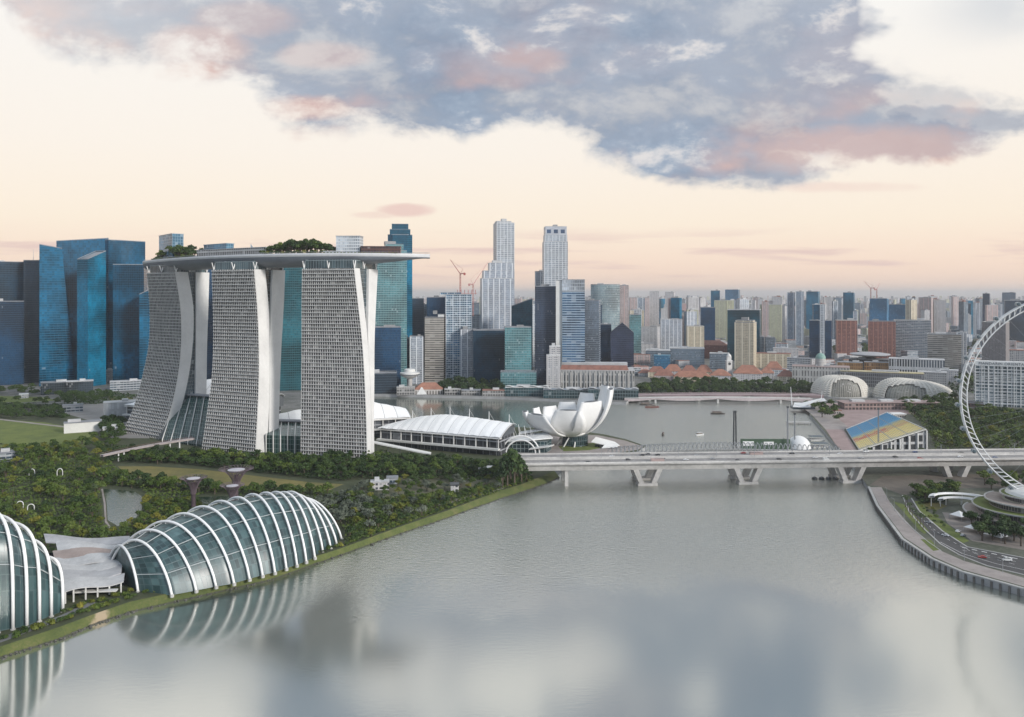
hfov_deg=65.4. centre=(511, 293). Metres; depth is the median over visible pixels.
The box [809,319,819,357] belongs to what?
office tower
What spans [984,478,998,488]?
dark tree
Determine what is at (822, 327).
office tower
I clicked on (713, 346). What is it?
brick complex
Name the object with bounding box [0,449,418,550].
undergrowth
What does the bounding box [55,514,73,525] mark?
broadleaf tree
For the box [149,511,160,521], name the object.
yellow green tree
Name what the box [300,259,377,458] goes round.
hotel tower
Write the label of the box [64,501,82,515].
broadleaf tree
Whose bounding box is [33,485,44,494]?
yellow green tree
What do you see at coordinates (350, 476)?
undergrowth
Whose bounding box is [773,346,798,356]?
block
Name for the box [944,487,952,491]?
dark tree
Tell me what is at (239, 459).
broadleaf tree
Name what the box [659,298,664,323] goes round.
apartment block
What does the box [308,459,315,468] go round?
broadleaf tree
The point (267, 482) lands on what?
dark tree
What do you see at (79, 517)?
dark tree
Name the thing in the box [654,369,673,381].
red roofed house
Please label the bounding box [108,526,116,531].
yellow green tree
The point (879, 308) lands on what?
office tower
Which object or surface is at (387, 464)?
broadleaf tree
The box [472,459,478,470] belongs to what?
broadleaf tree
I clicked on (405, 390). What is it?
waterfront shed
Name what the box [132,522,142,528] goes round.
yellow green tree
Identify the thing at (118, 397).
undergrowth
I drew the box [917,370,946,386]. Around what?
stone block
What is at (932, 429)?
broadleaf tree
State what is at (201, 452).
broadleaf tree
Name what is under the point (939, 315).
apartment tower
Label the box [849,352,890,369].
saucer court
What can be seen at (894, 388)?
shell dome
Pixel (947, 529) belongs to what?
grass verge
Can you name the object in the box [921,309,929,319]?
apartment block
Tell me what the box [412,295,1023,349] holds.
city
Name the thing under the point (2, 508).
dark tree
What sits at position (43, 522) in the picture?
broadleaf tree
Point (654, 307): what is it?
apartment tower
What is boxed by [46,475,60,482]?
broadleaf tree
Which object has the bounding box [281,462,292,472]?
broadleaf tree
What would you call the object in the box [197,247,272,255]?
rooftop terrace
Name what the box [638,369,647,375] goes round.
red roofed house
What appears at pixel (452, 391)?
waterfront shed
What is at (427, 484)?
silvery tree
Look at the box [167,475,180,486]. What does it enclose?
broadleaf tree
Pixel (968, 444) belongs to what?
yellow green tree
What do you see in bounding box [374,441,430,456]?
ramp canopy
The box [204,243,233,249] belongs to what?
rooftop pavilion
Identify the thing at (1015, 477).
broadleaf tree
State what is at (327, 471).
dark tree
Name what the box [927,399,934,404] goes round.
broadleaf tree
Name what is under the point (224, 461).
dark tree
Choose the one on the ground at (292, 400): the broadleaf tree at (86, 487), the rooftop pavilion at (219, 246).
the broadleaf tree at (86, 487)
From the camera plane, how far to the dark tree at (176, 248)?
925.12 m
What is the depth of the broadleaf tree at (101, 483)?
644.77 m
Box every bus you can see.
[650,458,665,460]
[749,451,762,454]
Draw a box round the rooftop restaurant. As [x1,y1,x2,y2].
[361,246,401,252]
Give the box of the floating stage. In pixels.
[740,439,790,449]
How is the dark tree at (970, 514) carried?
on the paving at (955, 522)
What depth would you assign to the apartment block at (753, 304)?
4063.80 m
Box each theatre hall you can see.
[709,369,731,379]
[733,365,762,380]
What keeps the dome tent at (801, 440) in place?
on the floating stage
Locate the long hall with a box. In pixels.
[840,369,923,386]
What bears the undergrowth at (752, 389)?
on the ground at (292, 400)
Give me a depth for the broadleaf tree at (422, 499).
600.45 m
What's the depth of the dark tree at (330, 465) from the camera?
716.44 m
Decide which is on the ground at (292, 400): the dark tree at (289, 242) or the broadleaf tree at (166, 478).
the broadleaf tree at (166, 478)
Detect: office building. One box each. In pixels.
[374,369,396,393]
[500,370,535,391]
[546,343,559,387]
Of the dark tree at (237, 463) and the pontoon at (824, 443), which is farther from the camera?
the pontoon at (824, 443)
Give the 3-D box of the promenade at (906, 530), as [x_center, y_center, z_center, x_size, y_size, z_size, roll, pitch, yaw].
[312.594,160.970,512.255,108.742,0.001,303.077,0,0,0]
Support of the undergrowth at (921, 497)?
on the ground at (292, 400)
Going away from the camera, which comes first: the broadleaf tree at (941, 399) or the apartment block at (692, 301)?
the broadleaf tree at (941, 399)
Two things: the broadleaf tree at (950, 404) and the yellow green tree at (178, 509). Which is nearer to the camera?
the yellow green tree at (178, 509)
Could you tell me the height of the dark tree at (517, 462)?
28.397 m
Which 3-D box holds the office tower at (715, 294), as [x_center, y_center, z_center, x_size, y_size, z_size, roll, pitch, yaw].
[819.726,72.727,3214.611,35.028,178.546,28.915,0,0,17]
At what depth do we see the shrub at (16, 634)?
373.34 m
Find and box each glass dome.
[0,513,64,632]
[109,491,342,597]
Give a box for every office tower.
[0,260,22,300]
[0,299,23,384]
[23,249,38,382]
[39,244,73,385]
[56,238,108,379]
[77,250,105,385]
[105,239,144,369]
[113,264,147,379]
[139,290,149,378]
[195,255,214,378]
[280,268,302,390]
[374,325,400,385]
[375,241,406,385]
[388,224,411,336]
[407,335,409,367]
[410,334,422,383]
[412,297,423,367]
[424,303,426,366]
[425,311,444,383]
[427,296,444,315]
[440,292,471,380]
[461,326,475,381]
[472,314,479,328]
[473,329,503,382]
[480,260,513,328]
[493,219,513,270]
[504,325,530,369]
[512,298,531,369]
[535,270,541,285]
[535,284,555,384]
[542,225,567,285]
[556,280,561,367]
[562,279,584,361]
[585,299,600,361]
[591,283,619,330]
[601,323,610,361]
[611,322,633,366]
[660,318,681,348]
[682,303,685,310]
[700,306,714,339]
[711,290,719,306]
[725,289,739,299]
[727,309,760,360]
[760,335,763,351]
[765,336,774,351]
[787,291,794,339]
[795,291,803,344]
[806,290,819,328]
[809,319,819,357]
[812,303,819,319]
[820,302,824,354]
[825,319,831,358]
[843,291,854,319]
[870,297,888,320]
[889,303,904,320]
[894,318,930,357]
[927,332,960,372]
[957,331,966,363]
[968,303,970,314]
[982,321,1008,360]
[983,293,989,320]
[1002,292,1015,302]
[1004,299,1023,341]
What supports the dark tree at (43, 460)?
on the ground at (292, 400)
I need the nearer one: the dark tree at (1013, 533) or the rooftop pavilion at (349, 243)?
the dark tree at (1013, 533)
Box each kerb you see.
[890,503,940,550]
[902,495,1023,574]
[911,498,1023,557]
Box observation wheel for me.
[955,302,1023,503]
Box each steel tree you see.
[179,474,206,506]
[218,465,252,499]
[220,482,244,500]
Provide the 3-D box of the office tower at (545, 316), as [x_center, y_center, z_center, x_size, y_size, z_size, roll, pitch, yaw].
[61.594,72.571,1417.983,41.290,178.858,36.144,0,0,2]
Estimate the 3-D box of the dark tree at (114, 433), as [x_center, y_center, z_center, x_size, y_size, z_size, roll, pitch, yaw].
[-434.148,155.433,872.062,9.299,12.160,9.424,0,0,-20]
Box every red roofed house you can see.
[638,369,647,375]
[648,366,662,376]
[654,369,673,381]
[665,364,681,374]
[673,371,710,381]
[682,365,695,370]
[696,365,711,373]
[761,367,773,378]
[766,361,781,368]
[777,370,791,382]
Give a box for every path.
[0,419,99,431]
[0,602,94,641]
[101,489,110,527]
[372,487,505,519]
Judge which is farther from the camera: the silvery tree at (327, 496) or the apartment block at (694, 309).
the apartment block at (694, 309)
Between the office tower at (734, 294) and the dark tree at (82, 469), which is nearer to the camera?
the dark tree at (82, 469)
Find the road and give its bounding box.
[906,498,1023,573]
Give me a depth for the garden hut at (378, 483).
654.02 m
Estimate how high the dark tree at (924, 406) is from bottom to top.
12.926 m
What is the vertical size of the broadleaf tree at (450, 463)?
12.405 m
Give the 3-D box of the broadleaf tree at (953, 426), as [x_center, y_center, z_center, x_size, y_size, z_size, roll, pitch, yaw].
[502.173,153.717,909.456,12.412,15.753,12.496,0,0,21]
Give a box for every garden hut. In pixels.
[370,477,388,489]
[386,475,397,483]
[450,482,458,491]
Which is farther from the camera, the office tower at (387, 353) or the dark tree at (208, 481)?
the office tower at (387, 353)
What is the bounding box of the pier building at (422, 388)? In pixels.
[415,382,442,394]
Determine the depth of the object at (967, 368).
1583.46 m
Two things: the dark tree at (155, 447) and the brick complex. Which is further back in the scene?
the brick complex
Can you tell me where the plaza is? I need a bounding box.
[67,403,148,437]
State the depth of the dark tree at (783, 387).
1266.08 m
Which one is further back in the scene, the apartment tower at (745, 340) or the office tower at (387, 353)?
the apartment tower at (745, 340)
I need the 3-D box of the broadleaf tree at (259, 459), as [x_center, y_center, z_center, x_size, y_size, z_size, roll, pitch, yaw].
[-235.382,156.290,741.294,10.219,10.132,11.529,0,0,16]
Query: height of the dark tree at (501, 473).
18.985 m
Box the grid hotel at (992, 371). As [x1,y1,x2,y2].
[974,360,1023,407]
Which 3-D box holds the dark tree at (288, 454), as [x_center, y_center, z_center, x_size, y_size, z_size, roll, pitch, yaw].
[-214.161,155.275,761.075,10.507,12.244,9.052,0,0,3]
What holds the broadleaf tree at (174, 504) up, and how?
on the ground at (292, 400)
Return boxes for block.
[514,297,521,303]
[634,352,649,364]
[637,297,644,325]
[641,342,652,352]
[647,296,649,325]
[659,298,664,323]
[661,307,666,318]
[668,298,670,318]
[671,296,681,318]
[682,313,683,344]
[684,310,696,344]
[686,296,698,324]
[686,308,697,324]
[699,297,705,309]
[709,351,727,369]
[726,299,733,341]
[734,298,739,308]
[737,298,748,308]
[752,300,755,308]
[753,297,758,308]
[756,351,790,367]
[758,298,762,308]
[762,300,768,336]
[773,296,781,303]
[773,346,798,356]
[782,305,786,342]
[787,356,810,370]
[804,300,805,327]
[820,303,826,319]
[826,296,831,319]
[832,300,837,339]
[833,296,841,318]
[835,399,939,409]
[841,304,842,319]
[853,310,857,336]
[855,302,859,323]
[905,299,916,319]
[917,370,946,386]
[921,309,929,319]
[933,303,933,332]
[940,368,958,383]
[951,296,958,325]
[959,300,967,333]
[966,299,972,333]
[968,313,970,333]
[973,302,975,336]
[974,302,980,329]
[976,297,982,304]
[981,305,982,326]
[985,304,997,320]
[995,303,1002,320]
[1009,349,1023,361]
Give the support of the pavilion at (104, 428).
on the ground at (292, 400)
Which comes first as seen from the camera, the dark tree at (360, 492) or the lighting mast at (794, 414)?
the dark tree at (360, 492)
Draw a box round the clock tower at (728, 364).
[725,353,732,377]
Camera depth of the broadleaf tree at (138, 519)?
547.15 m
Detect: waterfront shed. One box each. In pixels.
[396,385,414,394]
[444,387,460,394]
[461,387,480,394]
[482,387,504,395]
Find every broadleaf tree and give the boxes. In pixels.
[0,463,12,476]
[0,482,9,492]
[2,507,15,516]
[13,447,23,455]
[24,452,37,460]
[31,478,46,485]
[33,446,43,456]
[35,514,56,527]
[35,526,54,545]
[38,461,54,475]
[38,481,50,487]
[43,447,52,455]
[44,482,59,488]
[45,484,57,497]
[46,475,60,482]
[49,454,60,463]
[54,485,70,500]
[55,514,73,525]
[58,447,68,456]
[59,443,70,448]
[60,528,72,535]
[63,520,80,535]
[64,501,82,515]
[69,447,79,456]
[70,488,84,494]
[72,479,82,487]
[73,510,84,517]
[77,435,85,443]
[81,483,91,494]
[82,494,100,511]
[88,432,98,437]
[90,526,110,537]
[94,468,108,479]
[94,481,106,489]
[95,443,105,448]
[116,475,127,485]
[117,469,130,481]
[119,521,130,529]
[121,526,132,535]
[127,449,136,456]
[128,479,136,487]
[132,517,144,523]
[135,510,145,517]
[139,512,150,523]
[144,451,154,461]
[146,476,156,489]
[153,477,166,489]
[153,498,164,507]
[155,250,164,256]
[162,476,171,485]
[164,507,174,515]
[166,480,175,490]
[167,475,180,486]
[170,502,179,507]
[179,450,189,455]
[193,475,207,487]
[195,450,205,455]
[207,447,221,459]
[209,481,221,493]
[214,449,224,454]
[235,450,245,457]
[235,457,245,463]
[244,481,258,492]
[247,460,259,466]
[255,456,264,461]
[265,452,273,457]
[268,459,275,466]
[273,461,284,468]
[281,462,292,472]
[284,482,297,493]
[288,463,299,475]
[294,240,305,251]
[294,452,302,457]
[305,482,315,493]
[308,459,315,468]
[311,485,323,495]
[312,240,322,252]
[321,481,333,493]
[346,490,355,495]
[349,461,358,467]
[354,458,362,463]
[365,455,373,461]
[365,461,376,472]
[374,510,383,517]
[380,513,388,522]
[384,461,393,473]
[388,467,398,474]
[396,465,404,473]
[408,464,420,475]
[417,496,427,502]
[423,493,431,501]
[426,502,433,509]
[428,458,439,464]
[429,483,436,488]
[431,462,441,474]
[435,489,443,495]
[445,460,455,466]
[446,490,456,501]
[452,454,461,462]
[467,487,477,494]
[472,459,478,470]
[476,460,486,467]
[488,466,496,472]
[641,384,651,391]
[685,385,694,392]
[704,376,713,381]
[817,407,824,416]
[829,405,839,413]
[908,483,922,492]
[915,411,924,419]
[917,486,930,498]
[923,480,936,486]
[924,412,936,419]
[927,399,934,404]
[928,419,940,425]
[928,427,942,437]
[928,429,941,439]
[928,488,941,502]
[935,483,942,490]
[936,397,946,402]
[936,421,946,428]
[937,392,947,397]
[940,432,953,441]
[946,401,954,407]
[947,422,957,434]
[947,481,960,494]
[948,410,960,416]
[964,375,973,382]
[969,409,978,416]
[970,426,979,432]
[971,436,982,445]
[974,407,984,415]
[976,470,994,484]
[984,405,996,410]
[992,418,1003,427]
[994,436,1009,447]
[999,472,1018,479]
[1001,478,1017,486]
[1005,474,1018,481]
[1006,424,1018,431]
[1009,433,1023,445]
[1010,470,1017,476]
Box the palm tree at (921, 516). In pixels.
[918,514,926,529]
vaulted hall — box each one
[122,379,284,418]
[279,402,410,437]
[376,408,516,455]
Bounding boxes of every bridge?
[518,448,1023,485]
[624,396,812,403]
[638,392,823,400]
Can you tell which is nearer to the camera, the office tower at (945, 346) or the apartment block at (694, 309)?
the office tower at (945, 346)
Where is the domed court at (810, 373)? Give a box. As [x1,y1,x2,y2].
[792,350,849,383]
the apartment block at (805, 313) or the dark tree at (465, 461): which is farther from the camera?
the apartment block at (805, 313)
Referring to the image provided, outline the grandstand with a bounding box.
[846,412,927,449]
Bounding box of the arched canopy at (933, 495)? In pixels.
[928,492,983,506]
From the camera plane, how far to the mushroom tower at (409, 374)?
1292.16 m
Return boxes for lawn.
[0,396,54,401]
[0,420,94,446]
[559,443,600,450]
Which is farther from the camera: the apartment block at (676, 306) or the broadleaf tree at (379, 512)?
the apartment block at (676, 306)
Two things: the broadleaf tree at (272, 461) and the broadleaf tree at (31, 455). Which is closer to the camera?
the broadleaf tree at (272, 461)
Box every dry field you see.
[118,466,342,489]
[377,474,494,500]
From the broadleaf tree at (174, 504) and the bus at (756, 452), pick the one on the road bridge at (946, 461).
the bus at (756, 452)
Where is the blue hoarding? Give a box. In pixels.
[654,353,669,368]
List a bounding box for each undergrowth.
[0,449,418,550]
[3,402,64,416]
[60,390,136,403]
[102,442,496,479]
[344,478,528,543]
[443,383,499,392]
[499,472,532,484]
[638,380,811,393]
[904,398,1023,448]
[909,487,958,502]
[948,344,978,392]
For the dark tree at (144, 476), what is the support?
on the ground at (292, 400)
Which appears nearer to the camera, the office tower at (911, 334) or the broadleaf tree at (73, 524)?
the broadleaf tree at (73, 524)
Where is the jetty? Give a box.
[786,421,810,424]
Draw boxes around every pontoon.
[807,435,824,440]
[811,442,828,447]
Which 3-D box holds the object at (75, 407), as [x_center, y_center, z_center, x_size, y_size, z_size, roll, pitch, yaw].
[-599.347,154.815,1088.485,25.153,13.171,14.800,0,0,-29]
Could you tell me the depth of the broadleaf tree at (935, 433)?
866.14 m
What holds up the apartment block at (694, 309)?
on the ground at (292, 400)
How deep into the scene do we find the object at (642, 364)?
1715.04 m
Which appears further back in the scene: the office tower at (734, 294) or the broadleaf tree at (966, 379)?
the office tower at (734, 294)
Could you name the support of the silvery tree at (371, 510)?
on the ground at (292, 400)
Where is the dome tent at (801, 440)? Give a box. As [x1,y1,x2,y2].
[790,436,810,449]
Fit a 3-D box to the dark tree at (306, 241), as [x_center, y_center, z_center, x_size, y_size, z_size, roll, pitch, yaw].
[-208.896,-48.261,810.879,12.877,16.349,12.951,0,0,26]
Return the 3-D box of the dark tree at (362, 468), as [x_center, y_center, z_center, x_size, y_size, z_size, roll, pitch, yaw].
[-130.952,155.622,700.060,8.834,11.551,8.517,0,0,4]
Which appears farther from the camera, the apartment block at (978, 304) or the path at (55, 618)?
the apartment block at (978, 304)
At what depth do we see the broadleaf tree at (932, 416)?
981.73 m
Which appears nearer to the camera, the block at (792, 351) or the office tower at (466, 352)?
the office tower at (466, 352)
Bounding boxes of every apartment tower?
[620,284,628,326]
[629,297,648,325]
[629,309,643,325]
[641,325,659,348]
[650,291,658,325]
[665,291,674,318]
[686,325,703,346]
[714,299,725,337]
[734,317,756,368]
[760,304,781,340]
[835,318,856,354]
[868,319,895,357]
[918,297,932,332]
[933,300,945,332]
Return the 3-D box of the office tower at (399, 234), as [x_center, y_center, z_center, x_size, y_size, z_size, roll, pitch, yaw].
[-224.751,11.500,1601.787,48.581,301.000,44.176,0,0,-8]
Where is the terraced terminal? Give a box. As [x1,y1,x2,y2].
[962,485,1023,527]
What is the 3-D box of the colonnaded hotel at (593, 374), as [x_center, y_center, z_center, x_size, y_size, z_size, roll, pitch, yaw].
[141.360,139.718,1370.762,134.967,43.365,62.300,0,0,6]
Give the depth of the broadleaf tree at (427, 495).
610.81 m
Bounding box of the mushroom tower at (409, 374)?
[400,368,419,385]
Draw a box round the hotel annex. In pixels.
[964,400,983,408]
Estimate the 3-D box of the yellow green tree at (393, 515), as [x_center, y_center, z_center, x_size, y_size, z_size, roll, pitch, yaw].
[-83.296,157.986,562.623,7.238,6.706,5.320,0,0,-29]
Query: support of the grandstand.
on the ground at (292, 400)
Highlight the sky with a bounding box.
[0,0,1023,293]
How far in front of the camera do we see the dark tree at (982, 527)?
518.15 m
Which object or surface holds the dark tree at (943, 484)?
on the ground at (292, 400)
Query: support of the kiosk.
on the ground at (292, 400)
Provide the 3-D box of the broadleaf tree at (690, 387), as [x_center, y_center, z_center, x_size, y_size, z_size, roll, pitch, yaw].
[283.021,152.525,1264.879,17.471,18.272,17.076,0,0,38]
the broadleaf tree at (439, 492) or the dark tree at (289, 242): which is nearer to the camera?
the broadleaf tree at (439, 492)
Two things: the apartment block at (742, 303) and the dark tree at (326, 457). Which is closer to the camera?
the dark tree at (326, 457)
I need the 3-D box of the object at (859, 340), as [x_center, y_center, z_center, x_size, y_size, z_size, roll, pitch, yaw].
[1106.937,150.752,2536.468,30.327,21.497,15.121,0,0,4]
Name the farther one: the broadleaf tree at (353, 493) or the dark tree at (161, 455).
the dark tree at (161, 455)
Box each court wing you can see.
[837,360,862,369]
[864,360,888,369]
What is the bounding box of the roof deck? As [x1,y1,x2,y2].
[142,251,429,270]
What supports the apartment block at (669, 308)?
on the ground at (292, 400)
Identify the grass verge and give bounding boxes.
[893,501,928,533]
[915,501,968,542]
[921,539,938,550]
[923,501,945,509]
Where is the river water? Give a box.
[0,396,1023,716]
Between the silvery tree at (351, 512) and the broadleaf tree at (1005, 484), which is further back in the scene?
the broadleaf tree at (1005, 484)
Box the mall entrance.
[505,424,552,453]
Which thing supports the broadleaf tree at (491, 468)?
on the ground at (292, 400)
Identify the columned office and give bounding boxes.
[889,356,944,371]
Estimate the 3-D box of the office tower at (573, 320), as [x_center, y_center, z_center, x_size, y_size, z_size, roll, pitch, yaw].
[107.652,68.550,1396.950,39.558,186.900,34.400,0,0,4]
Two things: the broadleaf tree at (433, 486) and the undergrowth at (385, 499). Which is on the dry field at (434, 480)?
the broadleaf tree at (433, 486)
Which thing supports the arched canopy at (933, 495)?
on the ground at (292, 400)
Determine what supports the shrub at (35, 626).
on the ground at (292, 400)
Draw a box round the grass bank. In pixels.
[0,471,559,657]
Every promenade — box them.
[547,435,641,452]
[805,403,846,428]
[822,403,912,428]
[826,429,855,449]
[871,487,1023,585]
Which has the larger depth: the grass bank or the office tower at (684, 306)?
the office tower at (684, 306)
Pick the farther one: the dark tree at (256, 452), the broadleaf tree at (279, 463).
the dark tree at (256, 452)
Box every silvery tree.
[315,495,323,500]
[320,498,329,503]
[323,493,333,499]
[327,499,336,504]
[327,508,337,513]
[331,509,343,521]
[334,511,347,522]
[338,501,348,508]
[340,493,350,497]
[345,509,355,516]
[350,502,361,507]
[355,494,364,499]
[356,505,364,511]
[358,479,369,488]
[360,508,374,516]
[362,497,372,502]
[362,510,373,518]
[364,519,375,527]
[378,493,385,497]
[381,504,393,509]
[383,510,393,518]
[404,506,412,512]
[408,496,417,503]
[416,504,426,514]
[420,482,430,490]
[451,474,460,481]
[455,477,465,486]
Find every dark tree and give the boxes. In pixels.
[0,503,12,515]
[34,469,44,475]
[38,457,48,462]
[45,469,54,479]
[53,464,62,472]
[70,496,83,503]
[74,467,85,471]
[75,513,83,524]
[83,477,96,483]
[98,421,108,425]
[102,473,113,481]
[105,417,113,421]
[105,426,115,436]
[110,431,119,436]
[113,469,120,474]
[116,422,125,428]
[128,474,137,479]
[131,469,143,479]
[139,451,146,458]
[140,474,149,485]
[150,444,158,449]
[157,471,167,485]
[158,453,166,462]
[169,447,180,451]
[171,452,180,462]
[172,245,180,255]
[181,247,189,253]
[188,244,196,248]
[201,478,214,491]
[219,459,228,466]
[220,454,230,465]
[234,460,241,467]
[246,455,254,464]
[252,449,261,456]
[256,484,266,492]
[263,479,276,491]
[265,483,276,491]
[272,243,283,249]
[276,484,285,491]
[282,450,293,458]
[284,240,293,250]
[289,459,299,462]
[297,487,307,492]
[298,462,310,475]
[299,238,311,252]
[309,239,320,249]
[321,455,331,460]
[323,461,333,468]
[323,469,332,479]
[324,449,334,456]
[333,450,343,454]
[334,456,344,463]
[335,464,346,476]
[341,460,349,466]
[342,453,351,460]
[345,525,355,536]
[355,490,364,494]
[357,465,367,476]
[363,502,372,508]
[366,467,377,477]
[374,518,383,526]
[376,462,385,474]
[397,513,404,520]
[402,460,413,467]
[404,453,414,459]
[404,466,412,476]
[414,456,424,463]
[421,466,428,472]
[431,499,438,507]
[437,452,446,457]
[442,463,450,468]
[456,381,466,393]
[458,377,466,381]
[459,458,469,469]
[466,376,474,381]
[466,382,474,387]
[480,467,489,475]
[491,380,502,385]
[496,467,509,486]
[499,448,519,482]
[499,456,516,487]
[506,454,523,484]
[518,458,528,481]
[700,386,709,391]
[779,385,787,393]
[909,406,919,416]
[918,404,929,408]
[937,481,946,487]
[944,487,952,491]
[945,479,953,487]
[962,510,978,522]
[973,522,990,540]
[978,510,995,520]
[980,517,992,525]
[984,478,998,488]
[987,525,1000,540]
[995,517,1014,526]
[996,514,1010,522]
[996,524,1012,543]
[1008,525,1017,540]
[1011,525,1023,545]
[1017,470,1023,479]
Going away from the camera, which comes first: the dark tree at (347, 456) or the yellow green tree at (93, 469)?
the yellow green tree at (93, 469)
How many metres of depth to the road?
494.18 m
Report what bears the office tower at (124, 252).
on the ground at (292, 400)
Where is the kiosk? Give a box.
[887,412,905,417]
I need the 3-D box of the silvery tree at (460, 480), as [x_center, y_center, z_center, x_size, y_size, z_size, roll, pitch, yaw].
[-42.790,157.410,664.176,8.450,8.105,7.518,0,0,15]
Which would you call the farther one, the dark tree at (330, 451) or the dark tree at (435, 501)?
the dark tree at (330, 451)
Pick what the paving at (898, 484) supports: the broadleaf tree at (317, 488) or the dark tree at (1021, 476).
the dark tree at (1021, 476)
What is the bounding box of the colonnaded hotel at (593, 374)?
[560,362,634,387]
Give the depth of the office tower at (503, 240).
1623.81 m
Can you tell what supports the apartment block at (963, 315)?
on the ground at (292, 400)
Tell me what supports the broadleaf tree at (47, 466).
on the ground at (292, 400)
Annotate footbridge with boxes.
[100,437,194,459]
[607,442,839,452]
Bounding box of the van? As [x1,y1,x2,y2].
[1002,557,1012,561]
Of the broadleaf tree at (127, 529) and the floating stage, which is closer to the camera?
the broadleaf tree at (127, 529)
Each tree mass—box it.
[0,340,1018,538]
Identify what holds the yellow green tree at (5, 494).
on the ground at (292, 400)
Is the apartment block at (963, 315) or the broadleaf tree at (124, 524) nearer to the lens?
the broadleaf tree at (124, 524)
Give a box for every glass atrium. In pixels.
[162,393,209,445]
[266,419,300,452]
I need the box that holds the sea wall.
[867,486,1023,595]
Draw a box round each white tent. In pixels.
[951,511,963,520]
[983,533,1011,537]
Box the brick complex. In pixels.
[704,340,726,357]
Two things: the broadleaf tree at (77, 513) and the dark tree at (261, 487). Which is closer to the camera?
the broadleaf tree at (77, 513)
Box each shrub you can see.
[12,630,20,637]
[19,625,29,630]
[30,623,38,629]
[75,608,85,613]
[76,602,83,607]
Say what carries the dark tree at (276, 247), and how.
on the roof deck
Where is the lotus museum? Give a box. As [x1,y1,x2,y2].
[522,385,613,446]
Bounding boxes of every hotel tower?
[124,264,208,438]
[202,261,284,454]
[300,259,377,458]
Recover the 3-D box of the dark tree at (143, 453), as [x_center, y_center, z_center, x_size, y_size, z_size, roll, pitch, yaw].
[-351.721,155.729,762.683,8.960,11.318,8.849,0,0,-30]
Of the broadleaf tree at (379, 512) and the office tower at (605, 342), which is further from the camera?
the office tower at (605, 342)
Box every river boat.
[645,405,658,407]
[710,411,724,413]
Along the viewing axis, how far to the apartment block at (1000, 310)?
2335.19 m
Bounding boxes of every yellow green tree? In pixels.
[0,492,9,500]
[6,474,17,485]
[10,456,22,465]
[13,502,23,513]
[16,507,28,519]
[28,516,41,529]
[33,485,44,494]
[42,512,52,516]
[74,527,89,537]
[87,466,97,474]
[91,448,102,455]
[94,516,104,526]
[96,460,105,466]
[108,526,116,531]
[126,517,135,526]
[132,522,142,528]
[142,494,151,500]
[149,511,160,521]
[151,496,161,505]
[158,515,167,519]
[173,507,180,512]
[352,516,361,523]
[367,529,374,535]
[390,513,397,521]
[396,502,405,510]
[963,441,972,448]
[982,433,990,442]
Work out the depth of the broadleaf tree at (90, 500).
586.12 m
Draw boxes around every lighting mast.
[731,411,737,450]
[786,406,788,449]
[793,413,795,439]
[877,407,879,445]
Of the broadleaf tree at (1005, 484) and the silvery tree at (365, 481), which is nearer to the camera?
the broadleaf tree at (1005, 484)
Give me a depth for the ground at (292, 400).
718.22 m
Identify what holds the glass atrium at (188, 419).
on the ground at (292, 400)
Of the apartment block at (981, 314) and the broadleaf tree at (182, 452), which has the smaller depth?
the broadleaf tree at (182, 452)
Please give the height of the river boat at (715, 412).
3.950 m
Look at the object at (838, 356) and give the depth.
1907.27 m
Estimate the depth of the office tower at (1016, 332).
2414.48 m
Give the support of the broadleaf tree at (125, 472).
on the ground at (292, 400)
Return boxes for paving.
[870,474,1023,494]
[942,512,1023,549]
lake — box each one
[104,489,141,525]
[199,496,248,504]
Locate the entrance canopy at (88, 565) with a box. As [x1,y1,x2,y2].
[44,534,129,603]
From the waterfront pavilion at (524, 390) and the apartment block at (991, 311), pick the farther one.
the apartment block at (991, 311)
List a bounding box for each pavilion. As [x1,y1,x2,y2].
[0,448,17,459]
[19,393,28,398]
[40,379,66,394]
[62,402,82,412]
[63,418,101,433]
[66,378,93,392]
[102,424,118,432]
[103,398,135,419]
[106,368,112,382]
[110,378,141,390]
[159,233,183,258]
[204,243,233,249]
[336,236,363,252]
[505,384,548,395]
[543,387,587,397]
[588,386,638,399]
[591,437,619,447]
[790,387,825,409]
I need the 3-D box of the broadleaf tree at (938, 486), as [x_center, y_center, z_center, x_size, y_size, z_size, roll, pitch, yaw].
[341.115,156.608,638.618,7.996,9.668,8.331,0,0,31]
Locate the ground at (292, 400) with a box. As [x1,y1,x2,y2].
[0,294,1023,645]
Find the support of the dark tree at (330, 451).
on the ground at (292, 400)
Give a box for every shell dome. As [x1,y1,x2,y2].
[810,375,869,397]
[872,377,953,400]
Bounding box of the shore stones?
[1,478,558,659]
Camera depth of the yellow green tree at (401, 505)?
587.91 m
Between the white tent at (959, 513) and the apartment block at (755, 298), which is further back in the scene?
the apartment block at (755, 298)
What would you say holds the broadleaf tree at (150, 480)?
on the ground at (292, 400)

